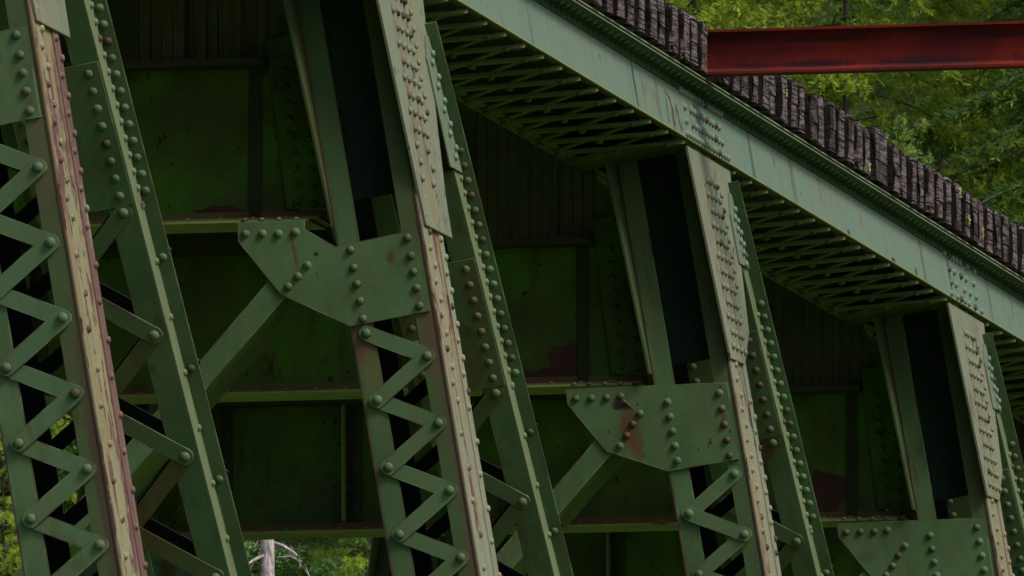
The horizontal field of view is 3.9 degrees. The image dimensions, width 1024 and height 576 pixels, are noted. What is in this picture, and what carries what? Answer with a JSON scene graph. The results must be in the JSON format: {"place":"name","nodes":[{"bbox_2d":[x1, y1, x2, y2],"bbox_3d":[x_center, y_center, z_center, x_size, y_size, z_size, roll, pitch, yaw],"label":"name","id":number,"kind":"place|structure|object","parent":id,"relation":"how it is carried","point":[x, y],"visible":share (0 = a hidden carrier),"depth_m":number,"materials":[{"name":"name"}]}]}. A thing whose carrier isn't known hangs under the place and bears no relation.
{"place":"outdoors","nodes":[
{"label":"outdoors","id":0,"kind":"place"},
{"bbox_2d":[6,0,1020,554],"bbox_3d":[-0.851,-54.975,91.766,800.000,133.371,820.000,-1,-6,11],"label":"ground","id":1,"kind":"structure","parent":0,"point":[866,104],"depth_m":210.65,"materials":[{"name":"green plant"}]},
{"bbox_2d":[0,435,67,542],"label":"hemlock tree","id":2,"kind":"object","parent":1,"relation":"on","point":[8,528],"depth_m":151.50,"materials":[{"name":"green plant"}]},
{"bbox_2d":[0,414,76,575],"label":"young fir","id":3,"kind":"object","parent":1,"relation":"on","point":[12,549],"visible":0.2,"depth_m":134.62,"materials":[{"name":"green plant"}]},
{"bbox_2d":[0,418,275,575],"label":"spruce tree","id":4,"kind":"object","parent":1,"relation":"on","point":[69,505],"visible":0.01,"depth_m":143.72,"materials":[{"name":"green plant"}]},
{"bbox_2d":[0,417,368,571],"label":"fir tree","id":5,"kind":"object","parent":1,"relation":"on","point":[59,472],"depth_m":148.34,"materials":[{"name":"green plant"}]},
{"bbox_2d":[0,409,369,575],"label":"spruce tree","id":6,"kind":"object","parent":1,"relation":"on","point":[351,554],"depth_m":141.57,"materials":[{"name":"green plant"}]},
{"bbox_2d":[245,539,309,575],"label":"dead tree","id":7,"kind":"object","parent":1,"relation":"on","point":[266,556],"visible":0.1,"depth_m":129.01,"materials":[{"name":"grey wood"}]},
{"bbox_2d":[243,538,370,575],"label":"fir tree","id":8,"kind":"object","parent":1,"relation":"on","point":[314,569],"depth_m":139.08,"materials":[{"name":"green plant"}]},
{"bbox_2d":[250,538,370,575],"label":"spruce tree","id":9,"kind":"object","parent":1,"relation":"on","point":[253,569],"visible":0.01,"depth_m":146.77,"materials":[{"name":"green plant"}]},
{"bbox_2d":[305,537,370,575],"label":"young fir","id":10,"kind":"object","parent":1,"relation":"on","point":[355,562],"visible":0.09,"depth_m":130.95,"materials":[{"name":"green plant"}]},
{"bbox_2d":[0,0,1023,575],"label":"steel bridge","id":11,"kind":"structure","parent":1,"relation":"on","point":[494,286],"depth_m":93.96,"materials":[{"name":"green metal"}]},
{"bbox_2d":[583,0,601,6],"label":"railway tie","id":12,"kind":"object","parent":11,"relation":"on","point":[594,3],"visible":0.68,"depth_m":91.46,"materials":[{"name":"brown wood"}]},
{"bbox_2d":[592,0,613,15],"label":"railway tie","id":13,"kind":"object","parent":11,"relation":"on","point":[606,8],"visible":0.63,"depth_m":91.81,"materials":[{"name":"brown wood"}]},
{"bbox_2d":[607,0,624,19],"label":"railway tie","id":14,"kind":"object","parent":11,"relation":"on","point":[619,10],"visible":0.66,"depth_m":92.13,"materials":[{"name":"brown wood"}]},
{"bbox_2d":[613,0,633,27],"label":"railway tie","id":15,"kind":"object","parent":11,"relation":"on","point":[628,21],"visible":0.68,"depth_m":92.46,"materials":[{"name":"brown wood"}]},
{"bbox_2d":[626,0,645,34],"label":"railway tie","id":16,"kind":"object","parent":11,"relation":"on","point":[639,24],"visible":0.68,"depth_m":92.80,"materials":[{"name":"brown wood"}]},
{"bbox_2d":[637,0,656,40],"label":"railway tie","id":17,"kind":"object","parent":11,"relation":"on","point":[650,17],"visible":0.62,"depth_m":93.16,"materials":[{"name":"brown wood"}]},
{"bbox_2d":[647,0,664,46],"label":"railway tie","id":18,"kind":"object","parent":11,"relation":"on","point":[659,41],"visible":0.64,"depth_m":93.50,"materials":[{"name":"wood"}]},
{"bbox_2d":[656,3,679,55],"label":"railway tie","id":19,"kind":"object","parent":11,"relation":"on","point":[671,33],"visible":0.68,"depth_m":93.83,"materials":[{"name":"brown wood"}]},
{"bbox_2d":[671,8,690,62],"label":"railway tie","id":20,"kind":"object","parent":11,"relation":"on","point":[684,56],"visible":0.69,"depth_m":94.20,"materials":[{"name":"brown wood"}]},
{"bbox_2d":[682,14,698,66],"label":"railway tie","id":21,"kind":"object","parent":11,"relation":"on","point":[693,20],"visible":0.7,"depth_m":94.54,"materials":[{"name":"brown wood"}]},
{"bbox_2d":[688,21,707,73],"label":"railway tie","id":22,"kind":"object","parent":11,"relation":"on","point":[702,32],"visible":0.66,"depth_m":94.86,"materials":[{"name":"brown wood"}]},
{"bbox_2d":[704,77,729,86],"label":"railway tie","id":23,"kind":"object","parent":11,"relation":"on","point":[721,81],"visible":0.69,"depth_m":95.49,"materials":[{"name":"brown wood"}]},
{"bbox_2d":[720,76,739,92],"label":"railway tie","id":24,"kind":"object","parent":11,"relation":"on","point":[734,87],"visible":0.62,"depth_m":95.83,"materials":[{"name":"brown wood"}]},
{"bbox_2d":[730,76,748,99],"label":"railway tie","id":25,"kind":"object","parent":11,"relation":"on","point":[743,94],"visible":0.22,"depth_m":96.18,"materials":[{"name":"brown wood"}]},
{"bbox_2d":[741,76,757,104],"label":"railway tie","id":26,"kind":"object","parent":11,"relation":"on","point":[753,89],"visible":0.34,"depth_m":96.48,"materials":[{"name":"brown wood"}]},
{"bbox_2d":[748,76,768,110],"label":"railway tie","id":27,"kind":"object","parent":11,"relation":"on","point":[763,97],"visible":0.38,"depth_m":96.82,"materials":[{"name":"brown wood"}]},
{"bbox_2d":[758,75,775,116],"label":"railway tie","id":28,"kind":"object","parent":11,"relation":"on","point":[771,111],"visible":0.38,"depth_m":97.19,"materials":[{"name":"brown wood"}]},
{"bbox_2d":[768,75,787,124],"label":"railway tie","id":29,"kind":"object","parent":11,"relation":"on","point":[780,117],"visible":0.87,"depth_m":97.53,"materials":[{"name":"brown"}]},
{"bbox_2d":[781,79,797,130],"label":"railway tie","id":30,"kind":"object","parent":11,"relation":"on","point":[792,104],"visible":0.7,"depth_m":97.88,"materials":[{"name":"brown wood"}]},
{"bbox_2d":[790,82,805,134],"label":"railway tie","id":31,"kind":"object","parent":11,"relation":"on","point":[800,109],"visible":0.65,"depth_m":98.21,"materials":[{"name":"brown wood"}]},
{"bbox_2d":[797,93,817,142],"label":"railway tie","id":32,"kind":"object","parent":11,"relation":"on","point":[811,121],"visible":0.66,"depth_m":98.53,"materials":[{"name":"brown wood"}]},
{"bbox_2d":[809,95,824,148],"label":"railway tie","id":33,"kind":"object","parent":11,"relation":"on","point":[820,126],"visible":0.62,"depth_m":98.89,"materials":[{"name":"brown wood"}]},
{"bbox_2d":[819,100,836,153],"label":"railway tie","id":34,"kind":"object","parent":11,"relation":"on","point":[829,126],"visible":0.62,"depth_m":99.20,"materials":[{"name":"brown wood"}]},
{"bbox_2d":[827,108,844,158],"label":"railway tie","id":35,"kind":"object","parent":11,"relation":"on","point":[839,131],"visible":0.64,"depth_m":99.56,"materials":[{"name":"wood"}]},
{"bbox_2d":[835,113,854,164],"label":"railway tie","id":36,"kind":"object","parent":11,"relation":"on","point":[849,138],"visible":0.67,"depth_m":99.88,"materials":[{"name":"brown wood"}]},
{"bbox_2d":[844,121,863,172],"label":"railway tie","id":37,"kind":"object","parent":11,"relation":"on","point":[857,166],"visible":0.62,"depth_m":100.23,"materials":[{"name":"wood"}]},
{"bbox_2d":[699,21,1023,76],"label":"steel beam","id":38,"kind":"structure","parent":11,"relation":"on","point":[867,49],"depth_m":94.88,"materials":[{"name":"red metal"}]},
{"bbox_2d":[857,127,870,176],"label":"railway tie","id":39,"kind":"object","parent":11,"relation":"on","point":[866,151],"visible":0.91,"depth_m":100.57,"materials":[{"name":"brown"}]},
{"bbox_2d":[864,126,887,186],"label":"railway tie","id":40,"kind":"object","parent":11,"relation":"on","point":[878,153],"visible":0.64,"depth_m":100.99,"materials":[{"name":"brown wood"}]},
{"bbox_2d":[879,144,899,193],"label":"railway tie","id":41,"kind":"object","parent":11,"relation":"on","point":[893,168],"visible":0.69,"depth_m":101.54,"materials":[{"name":"brown wood"}]},
{"bbox_2d":[891,150,907,199],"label":"railway tie","id":42,"kind":"object","parent":11,"relation":"on","point":[903,194],"visible":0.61,"depth_m":101.95,"materials":[{"name":"brown wood"}]},
{"bbox_2d":[900,156,917,205],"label":"railway tie","id":43,"kind":"object","parent":11,"relation":"on","point":[911,179],"visible":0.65,"depth_m":102.26,"materials":[{"name":"brown wood"}]},
{"bbox_2d":[910,162,923,211],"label":"railway tie","id":44,"kind":"object","parent":11,"relation":"on","point":[919,207],"visible":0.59,"depth_m":102.56,"materials":[{"name":"brown wood"}]},
{"bbox_2d":[918,165,934,215],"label":"railway tie","id":45,"kind":"object","parent":11,"relation":"on","point":[929,194],"visible":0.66,"depth_m":102.88,"materials":[{"name":"brown wood"}]},
{"bbox_2d":[926,172,943,221],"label":"railway tie","id":46,"kind":"object","parent":11,"relation":"on","point":[938,182],"visible":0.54,"depth_m":103.27,"materials":[{"name":"brown wood"}]},
{"bbox_2d":[935,176,951,226],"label":"railway tie","id":47,"kind":"object","parent":11,"relation":"on","point":[947,221],"visible":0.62,"depth_m":103.59,"materials":[{"name":"brown wood"}]},
{"bbox_2d":[943,181,961,231],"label":"railway tie","id":48,"kind":"object","parent":11,"relation":"on","point":[956,192],"visible":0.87,"depth_m":103.93,"materials":[{"name":"brown"}]},
{"bbox_2d":[951,190,970,238],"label":"railway tie","id":49,"kind":"object","parent":11,"relation":"on","point":[965,217],"visible":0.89,"depth_m":104.28,"materials":[{"name":"brown wood"}]},
{"bbox_2d":[962,196,977,243],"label":"railway tie","id":50,"kind":"object","parent":11,"relation":"on","point":[973,214],"visible":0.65,"depth_m":104.58,"materials":[{"name":"wood"}]},
{"bbox_2d":[970,199,983,247],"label":"railway tie","id":51,"kind":"object","parent":11,"relation":"on","point":[980,243],"visible":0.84,"depth_m":104.97,"materials":[{"name":"brown wood"}]},
{"bbox_2d":[977,205,992,254],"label":"railway tie","id":52,"kind":"object","parent":11,"relation":"on","point":[987,249],"visible":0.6,"depth_m":105.27,"materials":[{"name":"brown wood"}]},
{"bbox_2d":[988,209,1000,258],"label":"railway tie","id":53,"kind":"object","parent":11,"relation":"on","point":[996,235],"visible":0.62,"depth_m":105.60,"materials":[{"name":"brown wood"}]},
{"bbox_2d":[993,215,1008,263],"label":"railway tie","id":54,"kind":"object","parent":11,"relation":"on","point":[1004,250],"visible":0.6,"depth_m":105.93,"materials":[{"name":"brown wood"}]},
{"bbox_2d":[1002,221,1017,269],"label":"railway tie","id":55,"kind":"object","parent":11,"relation":"on","point":[1012,265],"visible":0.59,"depth_m":106.29,"materials":[{"name":"brown wood"}]},
{"bbox_2d":[1012,226,1023,274],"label":"railway tie","id":56,"kind":"object","parent":11,"relation":"on","point":[1020,247],"visible":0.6,"depth_m":106.58,"materials":[{"name":"brown wood"}]},
{"bbox_2d":[665,0,840,102],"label":"hemlock tree","id":57,"kind":"object","parent":1,"relation":"on","point":[731,14],"visible":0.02,"depth_m":148.66,"materials":[{"name":"green plant"}]},
{"bbox_2d":[674,0,886,509],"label":"hemlock tree","id":58,"kind":"object","parent":1,"relation":"on","point":[754,15],"visible":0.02,"depth_m":157.02,"materials":[{"name":"green plant"}]},
{"bbox_2d":[681,0,915,89],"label":"spruce tree","id":59,"kind":"object","parent":1,"relation":"on","point":[830,17],"visible":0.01,"depth_m":166.96,"materials":[{"name":"green plant"}]},
{"bbox_2d":[695,0,1015,221],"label":"hemlock tree","id":60,"kind":"object","parent":1,"relation":"on","point":[846,85],"visible":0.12,"depth_m":141.84,"materials":[{"name":"green plant"}]},
{"bbox_2d":[886,113,934,170],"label":"young fir","id":61,"kind":"object","parent":1,"relation":"on","point":[900,131],"visible":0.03,"depth_m":123.21,"materials":[{"name":"green plant"}]},
{"bbox_2d":[809,0,1022,218],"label":"spruce tree","id":62,"kind":"object","parent":1,"relation":"on","point":[855,113],"visible":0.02,"depth_m":182.84,"materials":[{"name":"green plant"}]},
{"bbox_2d":[881,0,1023,217],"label":"hemlock tree","id":63,"kind":"object","parent":1,"relation":"on","point":[979,186],"visible":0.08,"depth_m":149.18,"materials":[{"name":"green plant"}]},
{"bbox_2d":[887,0,1023,509],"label":"spruce tree","id":64,"kind":"object","parent":1,"relation":"on","point":[947,152],"visible":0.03,"depth_m":157.00,"materials":[{"name":"green plant"}]},
{"bbox_2d":[899,0,1023,210],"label":"hemlock tree","id":65,"kind":"object","parent":1,"relation":"on","point":[985,177],"visible":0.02,"depth_m":168.00,"materials":[{"name":"green plant"}]},
{"bbox_2d":[905,0,1023,225],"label":"spruce tree","id":66,"kind":"object","parent":1,"relation":"on","point":[992,198],"visible":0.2,"depth_m":141.15,"materials":[{"name":"green plant"}]}
]}

